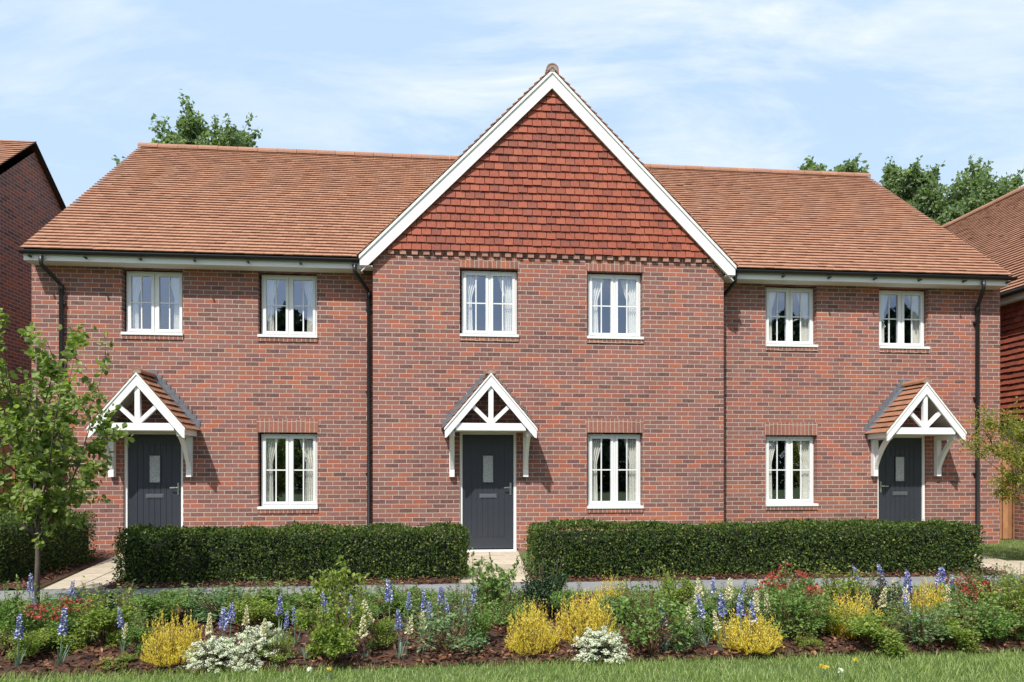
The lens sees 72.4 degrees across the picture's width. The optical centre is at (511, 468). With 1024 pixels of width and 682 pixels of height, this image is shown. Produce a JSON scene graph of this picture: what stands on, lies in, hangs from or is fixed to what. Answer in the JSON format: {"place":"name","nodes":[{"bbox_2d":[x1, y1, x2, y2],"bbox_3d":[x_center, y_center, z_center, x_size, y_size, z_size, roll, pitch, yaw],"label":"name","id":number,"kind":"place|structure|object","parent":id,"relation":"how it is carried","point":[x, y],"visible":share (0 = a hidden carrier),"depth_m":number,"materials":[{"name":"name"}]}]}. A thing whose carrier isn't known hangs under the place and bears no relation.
{"place":"outdoors","nodes":[
{"label":"outdoors","id":0,"kind":"place"},
{"bbox_2d":[0,575,1022,600],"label":"pavement","id":1,"kind":"structure","parent":0,"point":[706,583],"depth_m":8.88,"materials":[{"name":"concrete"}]},
{"bbox_2d":[0,539,1023,681],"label":"ground","id":2,"kind":"structure","parent":0,"point":[1002,557],"depth_m":5.18,"materials":[{"name":"plant"}]},
{"bbox_2d":[0,140,66,504],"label":"neighbour house","id":3,"kind":"structure","parent":2,"relation":"on","point":[32,203],"depth_m":15.69,"materials":[{"name":"brick"}]},
{"bbox_2d":[0,552,119,589],"bbox_3d":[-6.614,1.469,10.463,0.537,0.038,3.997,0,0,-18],"label":"path border soil","id":4,"kind":"structure","parent":2,"relation":"on","point":[59,577],"depth_m":9.79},
{"bbox_2d":[0,507,99,585],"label":"clipped hedge","id":5,"kind":"object","parent":4,"relation":"on","point":[66,545],"visible":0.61,"depth_m":9.84,"materials":[{"name":"green plant"}]},
{"bbox_2d":[0,308,134,605],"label":"young tree","id":6,"kind":"object","parent":2,"relation":"on","point":[42,447],"visible":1,"depth_m":7.43,"materials":[{"name":"green plant"}]},
{"bbox_2d":[111,89,262,164],"bbox_3d":[-12.020,-6.484,28.142,6.514,16.068,6.271,0,0,22],"label":"broadleaf tree","id":7,"kind":"object","parent":2,"relation":"on","point":[189,126],"visible":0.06,"depth_m":26.73,"materials":[{"name":"green plant"}]},
{"bbox_2d":[18,142,393,552],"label":"terraced house","id":8,"kind":"structure","parent":2,"relation":"on","point":[214,388],"depth_m":12.67,"materials":[{"name":"brick"}]},
{"bbox_2d":[132,271,144,328],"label":"curtain","id":9,"kind":"object","parent":8,"relation":"attached to","point":[136,284],"visible":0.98,"depth_m":12.65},
{"bbox_2d":[121,271,182,339],"bbox_3d":[-6.430,-2.933,12.576,1.058,1.237,0.217,0,0,-5],"label":"window","id":10,"kind":"structure","parent":8,"relation":"in","point":[155,332],"depth_m":12.60,"materials":[{"name":"white plastic"}]},
{"bbox_2d":[128,434,180,537],"bbox_3d":[-6.415,0.409,12.559,0.916,2.053,0.122,0,0,-5],"label":"door","id":11,"kind":"structure","parent":8,"relation":"in","point":[154,461],"depth_m":12.57,"materials":[{"name":"paint"}]},
{"bbox_2d":[263,433,279,501],"bbox_3d":[-4.429,-0.004,12.884,0.297,1.344,0.052,0,0,-5],"label":"curtain","id":12,"kind":"object","parent":8,"relation":"attached to","point":[270,450],"visible":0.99,"depth_m":12.87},
{"bbox_2d":[264,274,278,330],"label":"curtain","id":13,"kind":"object","parent":8,"relation":"attached to","point":[271,288],"visible":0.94,"depth_m":12.87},
{"bbox_2d":[257,275,317,341],"bbox_3d":[-4.081,-2.933,12.797,1.059,1.237,0.217,0,0,-5],"label":"window","id":14,"kind":"structure","parent":8,"relation":"in","point":[289,335],"depth_m":12.82,"materials":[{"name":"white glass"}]},
{"bbox_2d":[257,434,317,512],"bbox_3d":[-4.081,0.082,12.797,1.069,1.442,0.217,0,0,-5],"label":"window","id":15,"kind":"structure","parent":8,"relation":"in","point":[290,506],"depth_m":12.82,"materials":[{"name":"white plastic"}]},
{"bbox_2d":[298,433,315,500],"bbox_3d":[-3.788,-0.004,12.949,0.340,1.344,0.052,0,0,-5],"label":"curtain","id":16,"kind":"object","parent":8,"relation":"attached to","point":[308,450],"visible":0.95,"depth_m":12.95,"materials":[{"name":"fabric"}]},
{"bbox_2d":[302,275,312,331],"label":"curtain","id":17,"kind":"object","parent":8,"relation":"attached to","point":[308,286],"visible":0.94,"depth_m":12.95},
{"bbox_2d":[104,578,458,588],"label":"hedge bed soil","id":18,"kind":"structure","parent":2,"relation":"on","point":[273,583],"depth_m":8.96,"materials":[{"name":"soil"}]},
{"bbox_2d":[111,519,471,584],"bbox_3d":[-2.859,1.102,9.448,4.625,0.820,0.897,0,0,-5],"label":"clipped hedge","id":19,"kind":"object","parent":18,"relation":"on","point":[208,553],"visible":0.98,"depth_m":9.15,"materials":[{"name":"green plant"}]},
{"bbox_2d":[0,581,1017,606],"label":"verge grass","id":20,"kind":"structure","parent":2,"relation":"on","point":[740,589],"depth_m":8.39,"materials":[{"name":"plant"}]},
{"bbox_2d":[0,589,1023,677],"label":"flower bed soil","id":21,"kind":"structure","parent":2,"relation":"on","point":[860,646],"depth_m":5.57,"materials":[{"name":"soil"}]},
{"bbox_2d":[0,574,46,650],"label":"green shrub","id":22,"kind":"object","parent":21,"relation":"on","point":[8,608],"visible":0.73,"depth_m":5.51,"materials":[{"name":"green plant"}]},
{"bbox_2d":[0,624,56,660],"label":"green shrub","id":23,"kind":"object","parent":21,"relation":"on","point":[29,641],"visible":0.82,"depth_m":5.26,"materials":[{"name":"green plant"}]},
{"bbox_2d":[11,593,95,650],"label":"red bush","id":24,"kind":"object","parent":21,"relation":"on","point":[61,601],"visible":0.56,"depth_m":5.67,"materials":[{"name":"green plant"}]},
{"bbox_2d":[13,616,99,655],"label":"green shrub","id":25,"kind":"object","parent":21,"relation":"on","point":[73,648],"visible":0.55,"depth_m":5.53,"materials":[{"name":"green plant"}]},
{"bbox_2d":[64,582,138,610],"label":"green shrub","id":26,"kind":"object","parent":21,"relation":"on","point":[112,605],"visible":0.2,"depth_m":6.87,"materials":[{"name":"green plant"}]},
{"bbox_2d":[66,575,137,646],"bbox_3d":[-3.404,1.194,5.808,0.551,0.579,0.639,0,0,-38],"label":"green shrub","id":27,"kind":"object","parent":21,"relation":"on","point":[107,617],"visible":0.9,"depth_m":5.74,"materials":[{"name":"green plant"}]},
{"bbox_2d":[121,602,158,654],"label":"green shrub","id":28,"kind":"object","parent":21,"relation":"on","point":[136,633],"visible":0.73,"depth_m":5.49,"materials":[{"name":"green plant"}]},
{"bbox_2d":[108,583,195,624],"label":"green shrub","id":29,"kind":"object","parent":21,"relation":"on","point":[151,605],"visible":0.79,"depth_m":6.45,"materials":[{"name":"green plant"}]},
{"bbox_2d":[139,604,206,666],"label":"yellow bush","id":30,"kind":"object","parent":21,"relation":"on","point":[172,651],"visible":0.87,"depth_m":5.23,"materials":[{"name":"plant"}]},
{"bbox_2d":[166,581,220,618],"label":"green shrub","id":31,"kind":"object","parent":21,"relation":"on","point":[197,607],"visible":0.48,"depth_m":6.85,"materials":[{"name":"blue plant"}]},
{"bbox_2d":[174,633,250,673],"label":"white bush","id":32,"kind":"object","parent":21,"relation":"on","point":[221,654],"visible":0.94,"depth_m":5.19,"materials":[{"name":"grey plant"}]},
{"bbox_2d":[182,577,276,622],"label":"green shrub","id":33,"kind":"object","parent":21,"relation":"on","point":[216,601],"visible":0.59,"depth_m":6.55,"materials":[{"name":"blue plant"}]},
{"bbox_2d":[218,585,290,630],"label":"green shrub","id":34,"kind":"object","parent":21,"relation":"on","point":[267,610],"visible":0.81,"depth_m":6.24,"materials":[{"name":"green plant"}]},
{"bbox_2d":[228,621,292,672],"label":"white bush","id":35,"kind":"object","parent":21,"relation":"on","point":[258,644],"visible":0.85,"depth_m":5.26,"materials":[{"name":"grey plant"}]},
{"bbox_2d":[259,624,297,664],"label":"green shrub","id":36,"kind":"object","parent":21,"relation":"on","point":[282,653],"visible":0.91,"depth_m":5.29,"materials":[{"name":"green plant"}]},
{"bbox_2d":[238,576,323,621],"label":"green shrub","id":37,"kind":"object","parent":21,"relation":"on","point":[287,597],"visible":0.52,"depth_m":6.60,"materials":[{"name":"green plant"}]},
{"bbox_2d":[290,576,370,659],"bbox_3d":[-1.361,1.146,5.347,0.558,0.677,0.529,0,0,30],"label":"green shrub","id":38,"kind":"object","parent":21,"relation":"on","point":[331,628],"visible":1,"depth_m":5.28,"materials":[{"name":"green plant"}]},
{"bbox_2d":[308,555,369,616],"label":"green shrub","id":39,"kind":"object","parent":21,"relation":"on","point":[324,586],"visible":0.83,"depth_m":6.36,"materials":[{"name":"green plant"}]},
{"bbox_2d":[340,577,393,615],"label":"green shrub","id":40,"kind":"object","parent":21,"relation":"on","point":[365,593],"visible":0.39,"depth_m":6.83,"materials":[{"name":"green plant"}]},
{"bbox_2d":[364,610,405,649],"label":"green shrub","id":41,"kind":"object","parent":21,"relation":"on","point":[385,624],"visible":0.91,"depth_m":5.61,"materials":[{"name":"green plant"}]},
{"bbox_2d":[374,576,437,614],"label":"green shrub","id":42,"kind":"object","parent":21,"relation":"on","point":[396,600],"visible":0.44,"depth_m":6.83,"materials":[{"name":"green plant"}]},
{"bbox_2d":[392,579,454,623],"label":"green shrub","id":43,"kind":"object","parent":21,"relation":"on","point":[417,600],"visible":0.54,"depth_m":6.49,"materials":[{"name":"green plant"}]},
{"bbox_2d":[407,594,489,654],"bbox_3d":[-0.502,1.248,5.514,0.652,0.470,0.634,0,0,-13],"label":"green shrub","id":44,"kind":"object","parent":21,"relation":"on","point":[443,649],"visible":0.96,"depth_m":5.51,"materials":[{"name":"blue plant"}]},
{"bbox_2d":[432,577,484,624],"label":"green shrub","id":45,"kind":"object","parent":21,"relation":"on","point":[459,594],"visible":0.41,"depth_m":6.59,"materials":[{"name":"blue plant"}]},
{"bbox_2d":[456,598,503,644],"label":"green shrub","id":46,"kind":"object","parent":21,"relation":"on","point":[484,621],"visible":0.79,"depth_m":5.75,"materials":[{"name":"green plant"}]},
{"bbox_2d":[468,547,518,613],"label":"green shrub","id":47,"kind":"object","parent":21,"relation":"on","point":[491,584],"visible":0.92,"depth_m":6.49,"materials":[{"name":"green plant"}]},
{"bbox_2d":[467,582,523,628],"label":"green shrub","id":48,"kind":"object","parent":21,"relation":"on","point":[504,617],"visible":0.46,"depth_m":6.37,"materials":[{"name":"green plant"}]},
{"bbox_2d":[0,550,1023,678],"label":"bark chips","id":49,"kind":"object","parent":21,"relation":"on","point":[237,626],"visible":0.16,"depth_m":5.77,"materials":[{"name":"wood"}]},
{"bbox_2d":[498,593,540,629],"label":"green shrub","id":50,"kind":"object","parent":21,"relation":"on","point":[520,607],"visible":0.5,"depth_m":6.31,"materials":[{"name":"green plant"}]},
{"bbox_2d":[505,599,560,655],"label":"yellow bush","id":51,"kind":"object","parent":21,"relation":"on","point":[529,638],"visible":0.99,"depth_m":5.52,"materials":[{"name":"plant"}]},
{"bbox_2d":[515,548,569,616],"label":"green shrub","id":52,"kind":"object","parent":21,"relation":"on","point":[541,586],"visible":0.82,"depth_m":6.78,"materials":[{"name":"green plant"}]},
{"bbox_2d":[547,579,582,623],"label":"green shrub","id":53,"kind":"object","parent":21,"relation":"on","point":[559,594],"visible":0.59,"depth_m":6.61,"materials":[{"name":"green plant"}]},
{"bbox_2d":[554,587,617,645],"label":"yellow bush","id":54,"kind":"object","parent":21,"relation":"on","point":[580,618],"visible":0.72,"depth_m":5.84,"materials":[{"name":"plant"}]},
{"bbox_2d":[570,624,631,663],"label":"white bush","id":55,"kind":"object","parent":21,"relation":"on","point":[598,640],"visible":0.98,"depth_m":5.46,"materials":[{"name":"grey plant"}]},
{"bbox_2d":[588,570,627,621],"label":"yellow bush","id":56,"kind":"object","parent":21,"relation":"on","point":[610,589],"visible":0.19,"depth_m":6.72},
{"bbox_2d":[607,569,694,652],"bbox_3d":[1.141,1.153,5.599,0.686,0.663,0.706,0,0,-26],"label":"green shrub","id":57,"kind":"object","parent":21,"relation":"on","point":[648,642],"visible":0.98,"depth_m":5.51,"materials":[{"name":"green plant"}]},
{"bbox_2d":[649,563,705,616],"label":"green shrub","id":58,"kind":"object","parent":21,"relation":"on","point":[685,587],"visible":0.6,"depth_m":6.78,"materials":[{"name":"green plant"}]},
{"bbox_2d":[667,611,704,652],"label":"green shrub","id":59,"kind":"object","parent":21,"relation":"on","point":[696,626],"visible":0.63,"depth_m":5.61,"materials":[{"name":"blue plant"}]},
{"bbox_2d":[675,592,732,639],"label":"green shrub","id":60,"kind":"object","parent":21,"relation":"on","point":[709,608],"visible":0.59,"depth_m":6.09,"materials":[{"name":"green plant"}]},
{"bbox_2d":[690,582,765,629],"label":"green shrub","id":61,"kind":"object","parent":21,"relation":"on","point":[734,601],"visible":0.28,"depth_m":6.36,"materials":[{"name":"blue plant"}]},
{"bbox_2d":[712,607,784,654],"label":"yellow bush","id":62,"kind":"object","parent":21,"relation":"on","point":[756,637],"visible":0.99,"depth_m":5.58,"materials":[{"name":"plant"}]},
{"bbox_2d":[751,556,824,618],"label":"red bush","id":63,"kind":"object","parent":21,"relation":"on","point":[810,585],"visible":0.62,"depth_m":6.37,"materials":[{"name":"green plant"}]},
{"bbox_2d":[749,580,840,640],"bbox_3d":[2.369,1.216,5.962,0.611,0.536,0.674,0,0,-40],"label":"green shrub","id":64,"kind":"object","parent":21,"relation":"on","point":[784,603],"visible":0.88,"depth_m":5.87,"materials":[{"name":"green plant"}]},
{"bbox_2d":[797,601,840,637],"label":"green shrub","id":65,"kind":"object","parent":21,"relation":"on","point":[829,621],"visible":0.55,"depth_m":6.03,"materials":[{"name":"green plant"}]},
{"bbox_2d":[807,558,878,613],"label":"green shrub","id":66,"kind":"object","parent":21,"relation":"on","point":[844,588],"visible":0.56,"depth_m":6.83,"materials":[{"name":"green plant"}]},
{"bbox_2d":[827,584,885,639],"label":"yellow bush","id":67,"kind":"object","parent":21,"relation":"on","point":[844,633],"visible":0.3,"depth_m":6.03,"materials":[{"name":"plant"}]},
{"bbox_2d":[828,602,915,655],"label":"green shrub","id":68,"kind":"object","parent":21,"relation":"on","point":[871,629],"visible":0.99,"depth_m":5.64,"materials":[{"name":"green plant"}]},
{"bbox_2d":[863,566,906,624],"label":"green shrub","id":69,"kind":"object","parent":21,"relation":"on","point":[879,590],"visible":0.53,"depth_m":6.45,"materials":[{"name":"green plant"}]},
{"bbox_2d":[882,592,957,645],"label":"green shrub","id":70,"kind":"object","parent":21,"relation":"on","point":[920,622],"visible":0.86,"depth_m":5.72,"materials":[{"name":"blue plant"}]},
{"bbox_2d":[909,576,950,627],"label":"yellow bush","id":71,"kind":"object","parent":21,"relation":"on","point":[919,603],"visible":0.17,"depth_m":6.30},
{"bbox_2d":[911,607,980,651],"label":"green shrub","id":72,"kind":"object","parent":21,"relation":"on","point":[956,629],"visible":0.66,"depth_m":5.71,"materials":[{"name":"green plant"}]},
{"bbox_2d":[928,569,1001,623],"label":"red bush","id":73,"kind":"object","parent":21,"relation":"on","point":[962,585],"visible":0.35,"depth_m":6.51,"materials":[{"name":"green plant"}]},
{"bbox_2d":[927,582,1013,638],"bbox_3d":[3.920,1.239,5.980,0.627,0.488,0.637,0,0,-28],"label":"green shrub","id":74,"kind":"object","parent":21,"relation":"on","point":[958,606],"visible":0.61,"depth_m":5.88,"materials":[{"name":"green plant"}]},
{"bbox_2d":[960,598,1023,643],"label":"green shrub","id":75,"kind":"object","parent":21,"relation":"on","point":[996,633],"visible":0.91,"depth_m":5.79,"materials":[{"name":"green plant"}]},
{"bbox_2d":[972,566,1023,637],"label":"green shrub","id":76,"kind":"object","parent":21,"relation":"on","point":[996,598],"visible":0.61,"depth_m":6.12,"materials":[{"name":"green plant"}]},
{"bbox_2d":[995,574,1023,632],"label":"green shrub","id":77,"kind":"object","parent":21,"relation":"on","point":[1021,602],"visible":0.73,"depth_m":5.93,"materials":[{"name":"green plant"}]},
{"bbox_2d":[356,63,738,551],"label":"terraced house","id":78,"kind":"structure","parent":2,"relation":"on","point":[550,194],"depth_m":12.66,"materials":[{"name":"brick"}]},
{"bbox_2d":[462,270,477,332],"bbox_3d":[-0.750,-3.024,12.729,0.308,1.184,0.052,0,0,-5],"label":"curtain","id":79,"kind":"object","parent":78,"relation":"attached to","point":[470,285],"visible":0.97,"depth_m":12.72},
{"bbox_2d":[463,435,512,548],"bbox_3d":[-0.431,0.409,12.621,0.916,2.053,0.122,0,0,-5],"label":"door","id":80,"kind":"structure","parent":78,"relation":"in","point":[487,459],"depth_m":12.63,"materials":[{"name":"paint"}]},
{"bbox_2d":[460,271,518,341],"bbox_3d":[-0.414,-2.938,12.640,1.058,1.282,0.217,0,0,-5],"label":"window","id":81,"kind":"structure","parent":78,"relation":"in","point":[468,335],"depth_m":12.66,"materials":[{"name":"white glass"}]},
{"bbox_2d":[497,271,511,330],"bbox_3d":[-0.117,-3.024,12.793,0.321,1.184,0.052,0,0,-5],"label":"curtain","id":82,"kind":"object","parent":78,"relation":"attached to","point":[507,295],"visible":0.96,"depth_m":12.79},
{"bbox_2d":[587,433,602,500],"bbox_3d":[1.543,-0.008,12.945,0.298,1.336,0.052,0,0,-5],"label":"curtain","id":83,"kind":"object","parent":78,"relation":"attached to","point":[596,445],"visible":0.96,"depth_m":12.94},
{"bbox_2d":[592,274,604,332],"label":"curtain","id":84,"kind":"object","parent":78,"relation":"attached to","point":[596,287],"visible":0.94,"depth_m":12.94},
{"bbox_2d":[587,274,643,343],"bbox_3d":[1.880,-2.938,12.857,1.048,1.282,0.217,0,0,-5],"label":"window","id":85,"kind":"structure","parent":78,"relation":"in","point":[612,337],"depth_m":12.88,"materials":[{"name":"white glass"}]},
{"bbox_2d":[587,434,643,512],"bbox_3d":[1.880,0.078,12.857,1.048,1.434,0.217,0,0,-5],"label":"window","id":86,"kind":"structure","parent":78,"relation":"in","point":[612,506],"depth_m":12.88,"materials":[{"name":"white plastic"}]},
{"bbox_2d":[620,280,635,333],"bbox_3d":[2.166,-3.024,13.008,0.334,1.184,0.052,0,0,-5],"label":"curtain","id":87,"kind":"object","parent":78,"relation":"attached to","point":[631,301],"visible":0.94,"depth_m":13.01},
{"bbox_2d":[623,433,636,500],"bbox_3d":[2.196,-0.008,13.011,0.271,1.336,0.052,0,0,-5],"label":"curtain","id":88,"kind":"object","parent":78,"relation":"attached to","point":[631,450],"visible":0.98,"depth_m":13.01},
{"bbox_2d":[526,569,1003,581],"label":"hedge bed soil","id":89,"kind":"structure","parent":2,"relation":"on","point":[700,578],"depth_m":9.55,"materials":[{"name":"soil"}]},
{"bbox_2d":[524,516,986,578],"bbox_3d":[3.466,1.096,10.014,6.617,0.841,0.967,0,0,-5],"label":"clipped hedge","id":90,"kind":"object","parent":89,"relation":"on","point":[758,547],"visible":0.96,"depth_m":9.68,"materials":[{"name":"green plant"}]},
{"bbox_2d":[650,164,1017,543],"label":"terraced house","id":91,"kind":"structure","parent":2,"relation":"on","point":[885,427],"depth_m":13.80,"materials":[{"name":"brick"}]},
{"bbox_2d":[765,287,817,350],"bbox_3d":[5.434,-2.926,13.694,1.054,1.251,0.217,0,0,-5],"label":"window","id":92,"kind":"structure","parent":91,"relation":"in","point":[787,345],"depth_m":13.72,"materials":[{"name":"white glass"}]},
{"bbox_2d":[765,437,818,509],"bbox_3d":[5.436,0.082,13.694,1.059,1.431,0.217,0,0,-5],"label":"window","id":93,"kind":"structure","parent":91,"relation":"in","point":[788,503],"depth_m":13.72,"materials":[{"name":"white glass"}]},
{"bbox_2d":[796,436,809,498],"bbox_3d":[5.761,-0.004,13.849,0.268,1.332,0.052,0,0,-5],"label":"curtain","id":94,"kind":"object","parent":91,"relation":"attached to","point":[805,474],"visible":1,"depth_m":13.85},
{"bbox_2d":[797,288,808,341],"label":"curtain","id":95,"kind":"object","parent":91,"relation":"attached to","point":[804,313],"visible":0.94,"depth_m":13.84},
{"bbox_2d":[879,438,921,523],"bbox_3d":[7.706,0.409,13.890,0.916,2.053,0.122,0,0,-5],"label":"door","id":96,"kind":"structure","parent":91,"relation":"in","point":[900,465],"depth_m":13.90,"materials":[{"name":"paint"}]},
{"bbox_2d":[879,290,929,352],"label":"window","id":97,"kind":"structure","parent":91,"relation":"in","point":[898,347],"depth_m":13.94,"materials":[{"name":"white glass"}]},
{"bbox_2d":[908,296,918,343],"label":"curtain","id":98,"kind":"object","parent":91,"relation":"attached to","point":[915,315],"visible":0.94,"depth_m":14.06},
{"bbox_2d":[798,153,869,172],"bbox_3d":[13.416,-5.862,29.363,3.412,14.824,3.525,0,0,44],"label":"broadleaf tree","id":99,"kind":"object","parent":2,"relation":"on","point":[848,166],"visible":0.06,"depth_m":28.70,"materials":[{"name":"green plant"}]},
{"bbox_2d":[879,155,948,210],"bbox_3d":[17.047,-5.953,29.659,2.994,15.007,3.028,0,0,-34],"label":"broadleaf tree","id":100,"kind":"object","parent":2,"relation":"on","point":[896,180],"visible":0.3,"depth_m":29.22,"materials":[{"name":"green plant"}]},
{"bbox_2d":[903,154,1023,225],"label":"broadleaf tree","id":101,"kind":"object","parent":2,"relation":"on","point":[976,188],"visible":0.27,"depth_m":27.30,"materials":[{"name":"green plant"}]},
{"bbox_2d":[942,186,1023,540],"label":"neighbour house","id":102,"kind":"structure","parent":2,"relation":"on","point":[993,230],"depth_m":15.53,"materials":[{"name":"brick"}]},
{"bbox_2d":[959,396,1023,513],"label":"tree","id":103,"kind":"object","parent":2,"relation":"on","point":[1012,455],"visible":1,"depth_m":11.12,"materials":[{"name":"green plant"}]},
{"bbox_2d":[1000,440,1013,538],"bbox_3d":[10.200,0.436,14.865,0.960,2.088,0.084,0,0,-5],"label":"wooden fence","id":104,"kind":"object","parent":2,"relation":"on","point":[1007,521],"visible":0.23,"depth_m":14.86,"materials":[{"name":"wood"}]},
{"bbox_2d":[0,0,1023,207],"label":"sky","id":105,"kind":"structure","parent":0,"point":[764,84],"materials":[{"name":"blue"}]},
{"bbox_2d":[520,538,1023,562],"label":"garden grass","id":106,"kind":"structure","parent":0,"point":[1006,546],"depth_m":12.96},
{"label":"left path","id":107,"kind":"structure","parent":0,"visible":0},
{"bbox_2d":[43,553,124,589],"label":"paving slabs","id":108,"kind":"structure","parent":107,"relation":"on","point":[102,572],"depth_m":9.53,"materials":[{"name":"stone"}]},
{"label":"central path","id":109,"kind":"structure","parent":0,"visible":0},
{"bbox_2d":[459,551,529,582],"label":"paving slabs","id":110,"kind":"structure","parent":109,"relation":"on","point":[503,560],"depth_m":11.06,"materials":[{"name":"stone"}]},
{"label":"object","id":111,"kind":"structure","parent":0,"visible":0},
{"bbox_2d":[974,554,1023,574],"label":"paving slabs","id":112,"kind":"structure","parent":111,"relation":"on","point":[988,562],"depth_m":10.83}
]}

